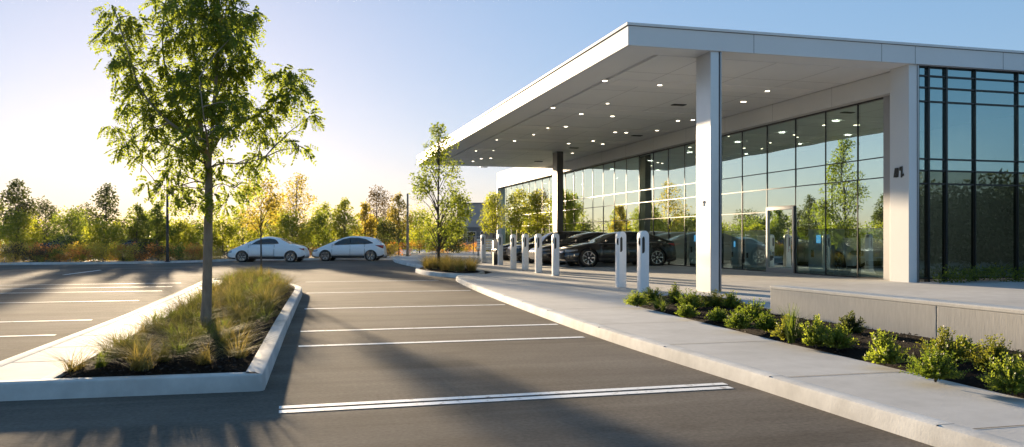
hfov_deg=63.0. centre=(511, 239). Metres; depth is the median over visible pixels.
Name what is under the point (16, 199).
tree
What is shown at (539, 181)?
window
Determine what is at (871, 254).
parked car
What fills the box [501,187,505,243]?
window
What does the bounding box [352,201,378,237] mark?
tree
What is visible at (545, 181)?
window
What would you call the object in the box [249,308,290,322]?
grass tuft
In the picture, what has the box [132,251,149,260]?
shrub
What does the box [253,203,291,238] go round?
tree
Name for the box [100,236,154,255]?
parked car
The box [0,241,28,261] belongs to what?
shrub
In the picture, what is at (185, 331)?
grass tuft
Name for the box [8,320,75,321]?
parking line
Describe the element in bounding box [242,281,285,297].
grass tuft
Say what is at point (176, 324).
grass tuft
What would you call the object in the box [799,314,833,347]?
shrub
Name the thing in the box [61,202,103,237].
tree
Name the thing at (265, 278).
grass tuft
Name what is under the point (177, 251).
shrub
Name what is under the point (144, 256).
shrub
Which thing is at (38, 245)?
shrub
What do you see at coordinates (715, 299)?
shrub
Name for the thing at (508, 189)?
window
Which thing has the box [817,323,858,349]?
shrub
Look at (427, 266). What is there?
grass tuft
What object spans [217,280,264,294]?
grass tuft
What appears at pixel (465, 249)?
hedge
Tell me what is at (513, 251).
ev charger
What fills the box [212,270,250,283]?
grass tuft
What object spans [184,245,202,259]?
shrub
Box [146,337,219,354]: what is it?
grass tuft
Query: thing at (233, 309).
grass tuft
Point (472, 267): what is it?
grass tuft
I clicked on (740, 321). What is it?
shrub
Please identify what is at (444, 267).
grass tuft
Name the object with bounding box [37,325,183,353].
grass tuft
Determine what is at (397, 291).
parking line
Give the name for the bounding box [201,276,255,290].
grass tuft
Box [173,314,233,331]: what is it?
grass tuft
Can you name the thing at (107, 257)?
shrub
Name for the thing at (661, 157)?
window
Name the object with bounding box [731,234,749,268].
charging cabinet
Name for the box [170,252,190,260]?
shrub
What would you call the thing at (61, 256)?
shrub
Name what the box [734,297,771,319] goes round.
shrub
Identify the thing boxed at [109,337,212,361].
grass tuft
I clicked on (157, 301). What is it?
path base
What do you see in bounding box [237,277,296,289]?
grass tuft
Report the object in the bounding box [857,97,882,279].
window
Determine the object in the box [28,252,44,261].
shrub
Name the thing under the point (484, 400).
parking line
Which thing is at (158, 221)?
tree
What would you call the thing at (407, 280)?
parking line
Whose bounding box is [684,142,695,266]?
window
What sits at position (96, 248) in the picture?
shrub
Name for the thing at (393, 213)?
tree
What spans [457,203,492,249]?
grey building
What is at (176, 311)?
grass tuft
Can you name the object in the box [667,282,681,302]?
shrub
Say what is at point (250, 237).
tree
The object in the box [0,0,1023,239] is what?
sky
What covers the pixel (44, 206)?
tree
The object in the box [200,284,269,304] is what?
grass tuft
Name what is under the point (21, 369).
path
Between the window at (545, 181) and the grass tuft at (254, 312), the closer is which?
the grass tuft at (254, 312)
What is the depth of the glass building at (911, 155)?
22.80 m
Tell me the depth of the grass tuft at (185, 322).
11.09 m
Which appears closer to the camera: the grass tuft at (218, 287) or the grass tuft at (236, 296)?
the grass tuft at (236, 296)
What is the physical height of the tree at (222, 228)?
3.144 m
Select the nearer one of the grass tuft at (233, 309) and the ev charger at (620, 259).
the grass tuft at (233, 309)
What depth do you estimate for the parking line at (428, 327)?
13.20 m
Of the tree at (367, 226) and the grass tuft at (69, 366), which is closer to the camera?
the grass tuft at (69, 366)
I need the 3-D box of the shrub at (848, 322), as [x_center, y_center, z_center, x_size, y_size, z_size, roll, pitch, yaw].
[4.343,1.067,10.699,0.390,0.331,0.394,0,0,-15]
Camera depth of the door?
26.78 m
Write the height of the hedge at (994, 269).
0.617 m
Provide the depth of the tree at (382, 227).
63.73 m
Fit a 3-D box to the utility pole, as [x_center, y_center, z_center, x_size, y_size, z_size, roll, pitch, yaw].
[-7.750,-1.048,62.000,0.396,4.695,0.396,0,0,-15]
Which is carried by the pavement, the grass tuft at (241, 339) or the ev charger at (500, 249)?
the ev charger at (500, 249)
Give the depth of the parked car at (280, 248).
50.74 m
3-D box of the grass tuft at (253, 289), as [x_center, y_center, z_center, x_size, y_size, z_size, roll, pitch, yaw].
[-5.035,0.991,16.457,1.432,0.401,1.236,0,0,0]
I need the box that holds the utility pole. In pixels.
[406,193,408,255]
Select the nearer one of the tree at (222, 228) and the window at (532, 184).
the window at (532, 184)
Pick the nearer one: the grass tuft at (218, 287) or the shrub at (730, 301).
the shrub at (730, 301)
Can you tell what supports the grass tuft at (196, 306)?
on the mulch bed at (191, 365)
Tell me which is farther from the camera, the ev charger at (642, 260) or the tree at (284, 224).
the tree at (284, 224)
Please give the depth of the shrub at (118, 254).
47.76 m
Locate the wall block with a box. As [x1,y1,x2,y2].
[482,219,495,250]
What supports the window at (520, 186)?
in the glass building at (911, 155)
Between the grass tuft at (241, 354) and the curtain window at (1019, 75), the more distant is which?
the curtain window at (1019, 75)
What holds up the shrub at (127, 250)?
on the verge
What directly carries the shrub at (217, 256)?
on the verge
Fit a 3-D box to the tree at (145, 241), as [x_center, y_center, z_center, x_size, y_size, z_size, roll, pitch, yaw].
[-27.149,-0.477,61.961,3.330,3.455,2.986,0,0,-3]
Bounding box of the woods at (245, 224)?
[7,209,446,248]
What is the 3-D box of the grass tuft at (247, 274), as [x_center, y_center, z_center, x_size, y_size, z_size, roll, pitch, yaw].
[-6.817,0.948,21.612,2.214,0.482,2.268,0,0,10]
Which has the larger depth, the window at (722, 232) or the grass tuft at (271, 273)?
the window at (722, 232)
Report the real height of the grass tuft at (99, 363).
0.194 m
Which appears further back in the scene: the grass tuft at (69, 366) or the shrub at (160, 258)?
the shrub at (160, 258)
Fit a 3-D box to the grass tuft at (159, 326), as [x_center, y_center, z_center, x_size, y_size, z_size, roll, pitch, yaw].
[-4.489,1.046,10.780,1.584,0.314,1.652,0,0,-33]
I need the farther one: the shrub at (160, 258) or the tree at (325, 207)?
the tree at (325, 207)
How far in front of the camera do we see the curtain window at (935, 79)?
21.00 m
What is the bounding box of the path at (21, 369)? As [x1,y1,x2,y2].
[0,280,220,379]
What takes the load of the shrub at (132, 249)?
on the verge
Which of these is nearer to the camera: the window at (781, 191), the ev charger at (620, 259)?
the ev charger at (620, 259)
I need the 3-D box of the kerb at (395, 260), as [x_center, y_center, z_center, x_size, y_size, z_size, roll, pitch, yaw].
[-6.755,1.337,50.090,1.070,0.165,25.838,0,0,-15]
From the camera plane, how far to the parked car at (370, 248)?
53.51 m
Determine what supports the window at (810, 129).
in the glass building at (911, 155)
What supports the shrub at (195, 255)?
on the verge
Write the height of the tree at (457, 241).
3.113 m
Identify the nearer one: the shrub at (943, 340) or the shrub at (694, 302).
the shrub at (943, 340)
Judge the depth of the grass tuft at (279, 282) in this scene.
19.18 m
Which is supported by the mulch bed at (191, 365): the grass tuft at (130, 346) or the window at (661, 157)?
the grass tuft at (130, 346)
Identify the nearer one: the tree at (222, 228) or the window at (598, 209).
the window at (598, 209)
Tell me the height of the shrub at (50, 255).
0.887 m
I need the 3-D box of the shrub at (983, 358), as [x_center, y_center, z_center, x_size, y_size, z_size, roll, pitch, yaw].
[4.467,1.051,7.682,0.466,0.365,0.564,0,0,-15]
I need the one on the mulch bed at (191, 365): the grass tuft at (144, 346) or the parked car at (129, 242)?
the grass tuft at (144, 346)
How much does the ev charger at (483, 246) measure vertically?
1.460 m
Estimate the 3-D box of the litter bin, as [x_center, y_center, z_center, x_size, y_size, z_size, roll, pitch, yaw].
[-0.767,0.660,39.773,0.300,1.200,0.300,0,0,-15]
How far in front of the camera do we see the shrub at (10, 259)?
45.62 m
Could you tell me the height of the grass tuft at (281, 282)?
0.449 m
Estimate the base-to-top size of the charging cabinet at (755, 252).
1.200 m
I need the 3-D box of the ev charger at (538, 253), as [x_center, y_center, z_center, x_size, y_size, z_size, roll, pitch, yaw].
[0.979,0.523,31.247,0.257,1.460,0.255,0,0,-17]
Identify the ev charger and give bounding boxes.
[480,234,485,262]
[498,234,502,264]
[510,234,516,268]
[522,234,528,269]
[534,234,542,272]
[551,233,559,275]
[615,231,626,287]
[637,231,648,292]
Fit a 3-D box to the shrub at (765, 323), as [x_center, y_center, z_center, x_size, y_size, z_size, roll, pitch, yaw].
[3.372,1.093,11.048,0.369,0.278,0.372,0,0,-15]
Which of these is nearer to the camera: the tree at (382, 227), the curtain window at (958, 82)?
the curtain window at (958, 82)
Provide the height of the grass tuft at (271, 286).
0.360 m
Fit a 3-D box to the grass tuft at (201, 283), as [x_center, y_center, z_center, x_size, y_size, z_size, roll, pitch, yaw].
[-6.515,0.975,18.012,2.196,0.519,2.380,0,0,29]
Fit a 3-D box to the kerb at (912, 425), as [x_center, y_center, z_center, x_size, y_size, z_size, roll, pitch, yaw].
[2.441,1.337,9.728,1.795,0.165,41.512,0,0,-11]
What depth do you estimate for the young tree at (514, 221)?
51.20 m
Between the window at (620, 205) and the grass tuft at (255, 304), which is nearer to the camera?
the grass tuft at (255, 304)
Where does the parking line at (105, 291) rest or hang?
on the road
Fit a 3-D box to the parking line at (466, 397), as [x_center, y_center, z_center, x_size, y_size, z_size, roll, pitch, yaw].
[0.066,1.396,7.507,4.162,0.001,0.110,0,0,-16]
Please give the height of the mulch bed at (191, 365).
0.106 m
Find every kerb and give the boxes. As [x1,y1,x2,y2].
[0,258,391,264]
[0,278,301,400]
[390,257,422,266]
[415,267,484,277]
[456,274,1023,446]
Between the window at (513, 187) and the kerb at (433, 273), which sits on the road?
the kerb at (433, 273)
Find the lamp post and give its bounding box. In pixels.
[158,170,169,261]
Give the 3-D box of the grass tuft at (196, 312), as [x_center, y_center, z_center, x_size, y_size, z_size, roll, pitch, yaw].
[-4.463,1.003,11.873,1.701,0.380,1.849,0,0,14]
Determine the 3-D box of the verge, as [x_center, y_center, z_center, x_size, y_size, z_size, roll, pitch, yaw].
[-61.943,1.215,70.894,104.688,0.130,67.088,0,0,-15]
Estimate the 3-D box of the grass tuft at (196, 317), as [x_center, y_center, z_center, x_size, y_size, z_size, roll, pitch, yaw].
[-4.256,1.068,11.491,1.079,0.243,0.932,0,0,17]
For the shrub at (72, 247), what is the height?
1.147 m
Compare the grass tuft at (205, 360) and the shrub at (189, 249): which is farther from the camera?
the shrub at (189, 249)
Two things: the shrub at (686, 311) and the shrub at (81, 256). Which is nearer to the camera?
the shrub at (686, 311)
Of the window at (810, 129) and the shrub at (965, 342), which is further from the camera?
the window at (810, 129)
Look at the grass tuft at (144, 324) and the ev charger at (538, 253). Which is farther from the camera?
the ev charger at (538, 253)
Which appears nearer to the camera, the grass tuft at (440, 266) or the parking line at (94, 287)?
the parking line at (94, 287)
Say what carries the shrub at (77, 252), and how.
on the verge
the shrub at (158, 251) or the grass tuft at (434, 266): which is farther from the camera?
the shrub at (158, 251)
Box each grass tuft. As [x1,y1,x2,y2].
[1,341,123,372]
[14,332,236,371]
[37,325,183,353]
[49,333,149,359]
[61,326,196,354]
[64,347,149,367]
[74,331,219,358]
[83,325,177,345]
[96,311,204,332]
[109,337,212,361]
[112,320,164,340]
[118,314,229,334]
[122,308,177,326]
[127,309,206,333]
[128,319,251,349]
[138,297,228,320]
[140,297,195,311]
[141,307,215,323]
[142,319,235,341]
[144,299,198,318]
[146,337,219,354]
[148,336,254,364]
[150,289,214,309]
[150,308,229,328]
[153,305,214,321]
[154,321,220,339]
[156,290,236,305]
[158,284,218,301]
[159,289,237,312]
[165,329,290,358]
[170,274,233,293]
[172,320,300,344]
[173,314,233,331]
[174,296,271,314]
[179,283,268,304]
[180,310,272,338]
[181,319,248,341]
[182,294,276,317]
[183,309,223,323]
[184,314,252,329]
[189,287,276,307]
[191,286,226,303]
[195,303,236,319]
[195,324,266,346]
[197,280,237,294]
[199,302,274,320]
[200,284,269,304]
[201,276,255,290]
[203,317,260,332]
[212,267,255,279]
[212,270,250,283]
[213,284,284,308]
[213,287,298,308]
[216,311,251,326]
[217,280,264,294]
[217,306,281,324]
[223,313,289,331]
[224,274,279,292]
[225,275,277,286]
[226,269,266,281]
[233,300,279,316]
[235,283,289,299]
[235,291,292,312]
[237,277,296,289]
[238,271,292,286]
[242,279,311,304]
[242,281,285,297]
[242,295,275,312]
[243,281,289,298]
[246,267,295,277]
[246,281,286,292]
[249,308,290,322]
[256,274,299,288]
[259,273,315,294]
[259,276,301,285]
[405,255,442,268]
[412,254,447,268]
[420,258,454,269]
[426,256,465,269]
[437,254,485,270]
[444,261,471,270]
[452,254,489,270]
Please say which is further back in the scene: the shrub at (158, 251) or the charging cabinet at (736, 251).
the shrub at (158, 251)
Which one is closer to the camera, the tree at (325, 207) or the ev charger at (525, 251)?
the ev charger at (525, 251)
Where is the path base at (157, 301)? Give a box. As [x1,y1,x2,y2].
[127,289,183,313]
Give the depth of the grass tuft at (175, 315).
11.60 m
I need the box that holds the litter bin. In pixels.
[492,240,497,264]
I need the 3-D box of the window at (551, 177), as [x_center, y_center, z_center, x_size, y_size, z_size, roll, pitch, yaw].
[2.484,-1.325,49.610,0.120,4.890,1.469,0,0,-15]
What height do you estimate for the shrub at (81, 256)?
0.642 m
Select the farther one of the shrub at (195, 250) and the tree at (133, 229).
the tree at (133, 229)
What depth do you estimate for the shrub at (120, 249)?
48.67 m
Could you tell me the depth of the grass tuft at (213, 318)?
12.24 m
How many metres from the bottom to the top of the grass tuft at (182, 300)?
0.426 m
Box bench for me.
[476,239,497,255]
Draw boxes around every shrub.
[0,240,19,261]
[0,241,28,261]
[4,252,22,263]
[11,241,37,261]
[19,245,50,261]
[26,241,64,261]
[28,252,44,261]
[44,247,68,261]
[51,244,82,261]
[52,252,69,261]
[63,247,96,261]
[67,241,97,261]
[72,254,88,261]
[86,243,119,261]
[88,242,119,260]
[92,250,112,261]
[108,241,138,260]
[110,244,138,261]
[114,253,131,261]
[117,243,142,260]
[125,246,153,260]
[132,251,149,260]
[141,242,173,260]
[146,244,170,260]
[157,253,169,260]
[164,243,187,260]
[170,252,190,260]
[174,245,200,259]
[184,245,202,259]
[187,251,201,259]
[190,245,202,259]
[212,252,222,259]
[215,246,227,258]
[386,244,399,257]
[622,290,650,306]
[642,286,665,300]
[644,296,673,309]
[655,300,669,312]
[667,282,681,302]
[674,288,706,307]
[674,302,699,317]
[697,289,725,306]
[704,306,728,322]
[720,290,743,307]
[724,308,753,330]
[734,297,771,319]
[751,311,780,330]
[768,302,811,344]
[768,314,803,340]
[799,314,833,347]
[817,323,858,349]
[834,310,868,332]
[863,328,909,365]
[898,340,972,381]
[913,325,977,360]
[949,335,977,358]
[961,333,1023,368]
[976,351,1023,395]
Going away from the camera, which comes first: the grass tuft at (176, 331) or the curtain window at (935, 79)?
the grass tuft at (176, 331)
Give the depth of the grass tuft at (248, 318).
11.80 m
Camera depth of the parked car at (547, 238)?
39.48 m
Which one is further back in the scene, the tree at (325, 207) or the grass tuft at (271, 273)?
the tree at (325, 207)
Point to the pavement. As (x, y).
(971, 407)
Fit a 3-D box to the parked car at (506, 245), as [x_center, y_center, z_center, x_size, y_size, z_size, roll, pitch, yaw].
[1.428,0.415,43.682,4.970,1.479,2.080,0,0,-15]
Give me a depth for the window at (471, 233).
84.02 m
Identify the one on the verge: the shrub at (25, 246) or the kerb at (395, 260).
the shrub at (25, 246)
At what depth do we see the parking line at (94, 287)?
24.14 m
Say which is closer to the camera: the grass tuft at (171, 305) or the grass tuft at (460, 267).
the grass tuft at (171, 305)
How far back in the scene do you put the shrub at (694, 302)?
14.53 m
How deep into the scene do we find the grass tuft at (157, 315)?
11.79 m
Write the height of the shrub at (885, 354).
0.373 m
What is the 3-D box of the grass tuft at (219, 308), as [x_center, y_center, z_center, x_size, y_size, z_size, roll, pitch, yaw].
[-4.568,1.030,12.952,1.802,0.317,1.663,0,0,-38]
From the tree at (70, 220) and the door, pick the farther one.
the tree at (70, 220)
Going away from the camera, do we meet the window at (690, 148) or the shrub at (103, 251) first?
the window at (690, 148)
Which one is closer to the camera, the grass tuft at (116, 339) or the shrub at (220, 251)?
the grass tuft at (116, 339)
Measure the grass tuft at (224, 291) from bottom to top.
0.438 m
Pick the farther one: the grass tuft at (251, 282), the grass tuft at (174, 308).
the grass tuft at (251, 282)
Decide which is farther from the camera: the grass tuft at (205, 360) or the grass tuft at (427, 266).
the grass tuft at (427, 266)
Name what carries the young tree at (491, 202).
on the pavement
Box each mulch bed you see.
[60,286,293,377]
[419,267,478,272]
[628,295,1023,397]
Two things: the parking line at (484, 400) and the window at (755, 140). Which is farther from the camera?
the window at (755, 140)
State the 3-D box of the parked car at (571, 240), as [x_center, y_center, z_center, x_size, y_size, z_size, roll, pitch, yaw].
[3.249,0.415,37.130,4.970,1.479,2.080,0,0,-15]
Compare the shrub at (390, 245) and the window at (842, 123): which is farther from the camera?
the shrub at (390, 245)
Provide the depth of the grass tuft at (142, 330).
10.10 m
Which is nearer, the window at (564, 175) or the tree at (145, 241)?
the window at (564, 175)
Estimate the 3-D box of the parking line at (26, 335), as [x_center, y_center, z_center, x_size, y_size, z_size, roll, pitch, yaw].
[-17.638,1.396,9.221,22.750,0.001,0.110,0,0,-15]
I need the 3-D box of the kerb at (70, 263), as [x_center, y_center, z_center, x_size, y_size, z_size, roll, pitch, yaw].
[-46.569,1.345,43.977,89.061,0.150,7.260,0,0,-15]
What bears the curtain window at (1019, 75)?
in the glass building at (911, 155)
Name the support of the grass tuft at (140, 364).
on the mulch bed at (191, 365)
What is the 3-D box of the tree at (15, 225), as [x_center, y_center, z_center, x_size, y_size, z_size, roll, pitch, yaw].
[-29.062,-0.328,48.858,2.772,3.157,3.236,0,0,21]
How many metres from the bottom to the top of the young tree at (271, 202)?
3.210 m
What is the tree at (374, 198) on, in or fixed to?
on the verge
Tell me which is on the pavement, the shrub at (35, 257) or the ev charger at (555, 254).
the ev charger at (555, 254)
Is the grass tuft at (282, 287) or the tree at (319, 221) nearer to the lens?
the grass tuft at (282, 287)
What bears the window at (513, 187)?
in the glass building at (911, 155)
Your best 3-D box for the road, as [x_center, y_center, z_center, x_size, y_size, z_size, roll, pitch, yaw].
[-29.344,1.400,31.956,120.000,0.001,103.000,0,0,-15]
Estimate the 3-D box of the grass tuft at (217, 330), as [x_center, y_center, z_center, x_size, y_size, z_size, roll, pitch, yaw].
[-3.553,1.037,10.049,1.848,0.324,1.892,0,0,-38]
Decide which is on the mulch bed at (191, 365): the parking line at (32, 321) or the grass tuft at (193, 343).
the grass tuft at (193, 343)
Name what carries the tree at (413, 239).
on the verge
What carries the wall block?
on the verge
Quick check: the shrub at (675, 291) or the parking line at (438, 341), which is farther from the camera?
the shrub at (675, 291)
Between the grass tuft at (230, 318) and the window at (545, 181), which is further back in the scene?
the window at (545, 181)
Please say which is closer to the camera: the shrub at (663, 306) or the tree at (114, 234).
the shrub at (663, 306)
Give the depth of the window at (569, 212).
46.78 m
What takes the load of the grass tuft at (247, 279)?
on the mulch bed at (191, 365)
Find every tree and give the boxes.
[0,178,38,257]
[0,207,49,253]
[25,195,64,243]
[41,205,95,256]
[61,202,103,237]
[80,216,128,252]
[85,183,129,256]
[87,0,325,327]
[123,210,163,255]
[124,202,150,246]
[143,201,175,256]
[160,217,198,248]
[182,219,218,248]
[201,215,241,256]
[226,212,266,248]
[236,174,289,270]
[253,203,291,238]
[269,209,317,247]
[271,171,320,243]
[299,208,333,249]
[306,201,337,244]
[328,197,362,238]
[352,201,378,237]
[367,184,398,239]
[371,216,401,253]
[383,191,413,253]
[401,205,436,252]
[407,122,475,268]
[434,219,474,252]
[476,190,509,239]
[503,188,532,239]
[520,188,551,234]
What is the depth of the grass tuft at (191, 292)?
15.56 m
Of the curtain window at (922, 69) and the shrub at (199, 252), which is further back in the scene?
the shrub at (199, 252)
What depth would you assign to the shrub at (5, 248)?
47.04 m
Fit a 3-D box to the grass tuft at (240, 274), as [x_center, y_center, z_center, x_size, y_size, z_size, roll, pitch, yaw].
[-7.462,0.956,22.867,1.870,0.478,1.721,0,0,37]
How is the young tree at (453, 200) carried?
on the mulch bed at (447, 271)
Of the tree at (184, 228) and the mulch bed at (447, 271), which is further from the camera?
the tree at (184, 228)
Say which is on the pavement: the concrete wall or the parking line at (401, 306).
the concrete wall
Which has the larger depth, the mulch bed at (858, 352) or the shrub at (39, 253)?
the shrub at (39, 253)
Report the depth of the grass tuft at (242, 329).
10.88 m
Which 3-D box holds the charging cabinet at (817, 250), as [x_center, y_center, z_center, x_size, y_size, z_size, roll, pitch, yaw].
[9.575,0.325,25.477,0.630,1.500,1.000,0,0,-15]
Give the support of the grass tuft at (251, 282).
on the mulch bed at (191, 365)
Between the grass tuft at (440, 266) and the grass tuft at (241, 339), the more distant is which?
the grass tuft at (440, 266)
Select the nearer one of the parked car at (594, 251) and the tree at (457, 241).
the parked car at (594, 251)
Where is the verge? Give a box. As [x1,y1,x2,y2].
[0,249,388,262]
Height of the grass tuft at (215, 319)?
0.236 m
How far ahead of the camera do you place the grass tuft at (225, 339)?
9.30 m
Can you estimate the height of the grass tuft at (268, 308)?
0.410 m
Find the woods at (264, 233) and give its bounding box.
[0,213,456,252]
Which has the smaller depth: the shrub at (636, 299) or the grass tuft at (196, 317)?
the grass tuft at (196, 317)
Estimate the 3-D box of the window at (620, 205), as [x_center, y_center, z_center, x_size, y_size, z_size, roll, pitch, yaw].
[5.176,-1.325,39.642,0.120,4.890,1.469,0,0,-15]
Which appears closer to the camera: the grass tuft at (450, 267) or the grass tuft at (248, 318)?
the grass tuft at (248, 318)
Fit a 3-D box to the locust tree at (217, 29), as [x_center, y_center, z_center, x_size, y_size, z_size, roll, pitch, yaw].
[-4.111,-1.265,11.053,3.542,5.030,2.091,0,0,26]
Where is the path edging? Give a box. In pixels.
[41,283,220,378]
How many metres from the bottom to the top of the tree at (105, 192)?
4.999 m
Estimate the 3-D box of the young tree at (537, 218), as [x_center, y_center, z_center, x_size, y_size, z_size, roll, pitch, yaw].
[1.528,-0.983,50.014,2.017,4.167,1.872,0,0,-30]
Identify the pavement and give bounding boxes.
[388,249,1023,442]
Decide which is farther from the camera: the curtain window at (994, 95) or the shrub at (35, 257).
the shrub at (35, 257)
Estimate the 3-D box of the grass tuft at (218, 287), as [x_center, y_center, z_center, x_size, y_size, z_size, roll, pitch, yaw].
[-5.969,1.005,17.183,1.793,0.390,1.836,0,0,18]
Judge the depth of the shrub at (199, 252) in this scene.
51.28 m
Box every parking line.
[0,334,56,336]
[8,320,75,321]
[12,300,138,302]
[21,286,171,288]
[38,291,120,292]
[279,383,727,408]
[279,386,731,412]
[298,336,584,346]
[300,324,558,331]
[306,304,504,308]
[327,290,470,292]
[330,280,424,281]
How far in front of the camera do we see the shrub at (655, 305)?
14.54 m
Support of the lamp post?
on the road
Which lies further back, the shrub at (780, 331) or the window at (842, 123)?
the window at (842, 123)
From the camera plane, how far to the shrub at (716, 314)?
12.30 m
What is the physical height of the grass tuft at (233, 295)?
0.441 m
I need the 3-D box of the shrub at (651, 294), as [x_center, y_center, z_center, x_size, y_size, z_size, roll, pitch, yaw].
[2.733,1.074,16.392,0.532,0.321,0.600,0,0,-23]
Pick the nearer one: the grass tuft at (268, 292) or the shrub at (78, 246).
the grass tuft at (268, 292)
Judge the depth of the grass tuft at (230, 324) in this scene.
10.39 m
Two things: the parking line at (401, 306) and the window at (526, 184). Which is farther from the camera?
the window at (526, 184)
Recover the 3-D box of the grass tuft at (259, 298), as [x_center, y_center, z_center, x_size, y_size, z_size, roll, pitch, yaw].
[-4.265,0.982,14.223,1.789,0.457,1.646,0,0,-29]
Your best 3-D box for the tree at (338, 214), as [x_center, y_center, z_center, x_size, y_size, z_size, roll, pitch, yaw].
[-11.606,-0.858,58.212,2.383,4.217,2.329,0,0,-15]
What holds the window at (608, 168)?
in the glass building at (911, 155)
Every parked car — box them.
[37,235,92,255]
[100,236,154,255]
[227,237,309,261]
[312,236,386,260]
[491,233,545,260]
[506,231,585,262]
[529,232,629,264]
[559,231,675,266]
[798,229,882,274]
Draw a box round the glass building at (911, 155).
[417,22,1023,292]
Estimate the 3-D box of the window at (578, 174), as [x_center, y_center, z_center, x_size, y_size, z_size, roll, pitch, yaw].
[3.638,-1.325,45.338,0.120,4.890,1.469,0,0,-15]
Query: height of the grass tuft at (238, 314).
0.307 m
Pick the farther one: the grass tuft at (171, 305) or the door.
the door
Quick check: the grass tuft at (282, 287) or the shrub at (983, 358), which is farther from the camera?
the grass tuft at (282, 287)
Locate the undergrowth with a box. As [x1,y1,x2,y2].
[2,238,473,255]
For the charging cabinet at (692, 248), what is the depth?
33.24 m
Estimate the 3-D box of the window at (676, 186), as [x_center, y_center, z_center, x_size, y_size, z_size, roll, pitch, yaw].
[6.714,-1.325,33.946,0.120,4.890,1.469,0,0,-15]
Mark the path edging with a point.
(59, 373)
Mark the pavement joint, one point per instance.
(750, 341)
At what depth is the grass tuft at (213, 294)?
15.39 m
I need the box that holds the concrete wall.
[770,285,1023,351]
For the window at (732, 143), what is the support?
in the glass building at (911, 155)
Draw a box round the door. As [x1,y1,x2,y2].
[766,206,794,273]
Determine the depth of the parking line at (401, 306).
17.32 m
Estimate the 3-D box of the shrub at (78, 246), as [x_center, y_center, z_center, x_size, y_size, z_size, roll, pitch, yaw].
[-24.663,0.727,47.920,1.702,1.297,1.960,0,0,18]
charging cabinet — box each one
[689,232,695,265]
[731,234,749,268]
[745,236,765,269]
[809,229,844,274]
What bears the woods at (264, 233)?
on the verge
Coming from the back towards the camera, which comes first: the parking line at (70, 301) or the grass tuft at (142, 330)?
the parking line at (70, 301)
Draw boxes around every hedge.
[384,239,491,254]
[932,263,1023,282]
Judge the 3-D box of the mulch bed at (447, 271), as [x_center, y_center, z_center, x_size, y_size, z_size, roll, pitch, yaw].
[-2.603,1.217,34.100,2.080,0.105,7.831,0,0,-15]
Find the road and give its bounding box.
[0,260,933,446]
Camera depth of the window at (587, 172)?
43.84 m
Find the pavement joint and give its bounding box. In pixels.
[407,255,1022,428]
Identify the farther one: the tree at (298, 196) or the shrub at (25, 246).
the tree at (298, 196)
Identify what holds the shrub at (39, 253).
on the verge
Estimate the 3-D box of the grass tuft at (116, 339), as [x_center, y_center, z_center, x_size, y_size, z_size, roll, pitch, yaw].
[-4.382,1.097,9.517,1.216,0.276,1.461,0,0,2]
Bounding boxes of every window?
[467,231,475,242]
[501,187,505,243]
[506,186,511,242]
[511,184,516,236]
[517,183,522,240]
[522,182,529,235]
[529,180,535,234]
[535,178,541,233]
[542,177,549,232]
[549,176,552,231]
[563,173,565,230]
[565,171,573,230]
[573,169,583,230]
[583,167,592,231]
[592,164,603,231]
[603,161,614,232]
[614,158,626,231]
[626,155,639,231]
[639,152,654,235]
[653,148,669,264]
[668,145,686,265]
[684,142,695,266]
[721,131,744,269]
[721,137,723,267]
[742,125,767,271]
[767,118,797,273]
[795,111,827,275]
[825,103,860,277]
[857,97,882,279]
[919,66,927,278]
[924,66,945,281]
[943,67,974,281]
[971,69,1016,280]
[1014,72,1023,279]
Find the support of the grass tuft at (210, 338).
on the mulch bed at (191, 365)
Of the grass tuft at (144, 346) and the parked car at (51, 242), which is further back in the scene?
the parked car at (51, 242)
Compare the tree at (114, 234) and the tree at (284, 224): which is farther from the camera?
the tree at (284, 224)
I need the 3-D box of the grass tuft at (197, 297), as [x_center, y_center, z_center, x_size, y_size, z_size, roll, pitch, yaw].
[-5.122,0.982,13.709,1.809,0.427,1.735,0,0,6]
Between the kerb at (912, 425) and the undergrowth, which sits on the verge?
the undergrowth
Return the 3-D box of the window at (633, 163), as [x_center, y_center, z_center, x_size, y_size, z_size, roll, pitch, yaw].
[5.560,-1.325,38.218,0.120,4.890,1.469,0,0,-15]
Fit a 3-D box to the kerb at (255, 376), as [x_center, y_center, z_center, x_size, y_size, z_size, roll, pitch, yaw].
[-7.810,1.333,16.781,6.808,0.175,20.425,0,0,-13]
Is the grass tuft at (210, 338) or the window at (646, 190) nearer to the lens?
the grass tuft at (210, 338)
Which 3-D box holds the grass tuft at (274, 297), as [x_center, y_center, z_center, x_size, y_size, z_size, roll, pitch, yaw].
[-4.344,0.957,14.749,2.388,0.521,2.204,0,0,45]
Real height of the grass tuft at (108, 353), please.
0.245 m
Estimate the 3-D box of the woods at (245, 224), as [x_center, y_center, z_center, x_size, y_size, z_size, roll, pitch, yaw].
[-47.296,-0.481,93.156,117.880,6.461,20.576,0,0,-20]

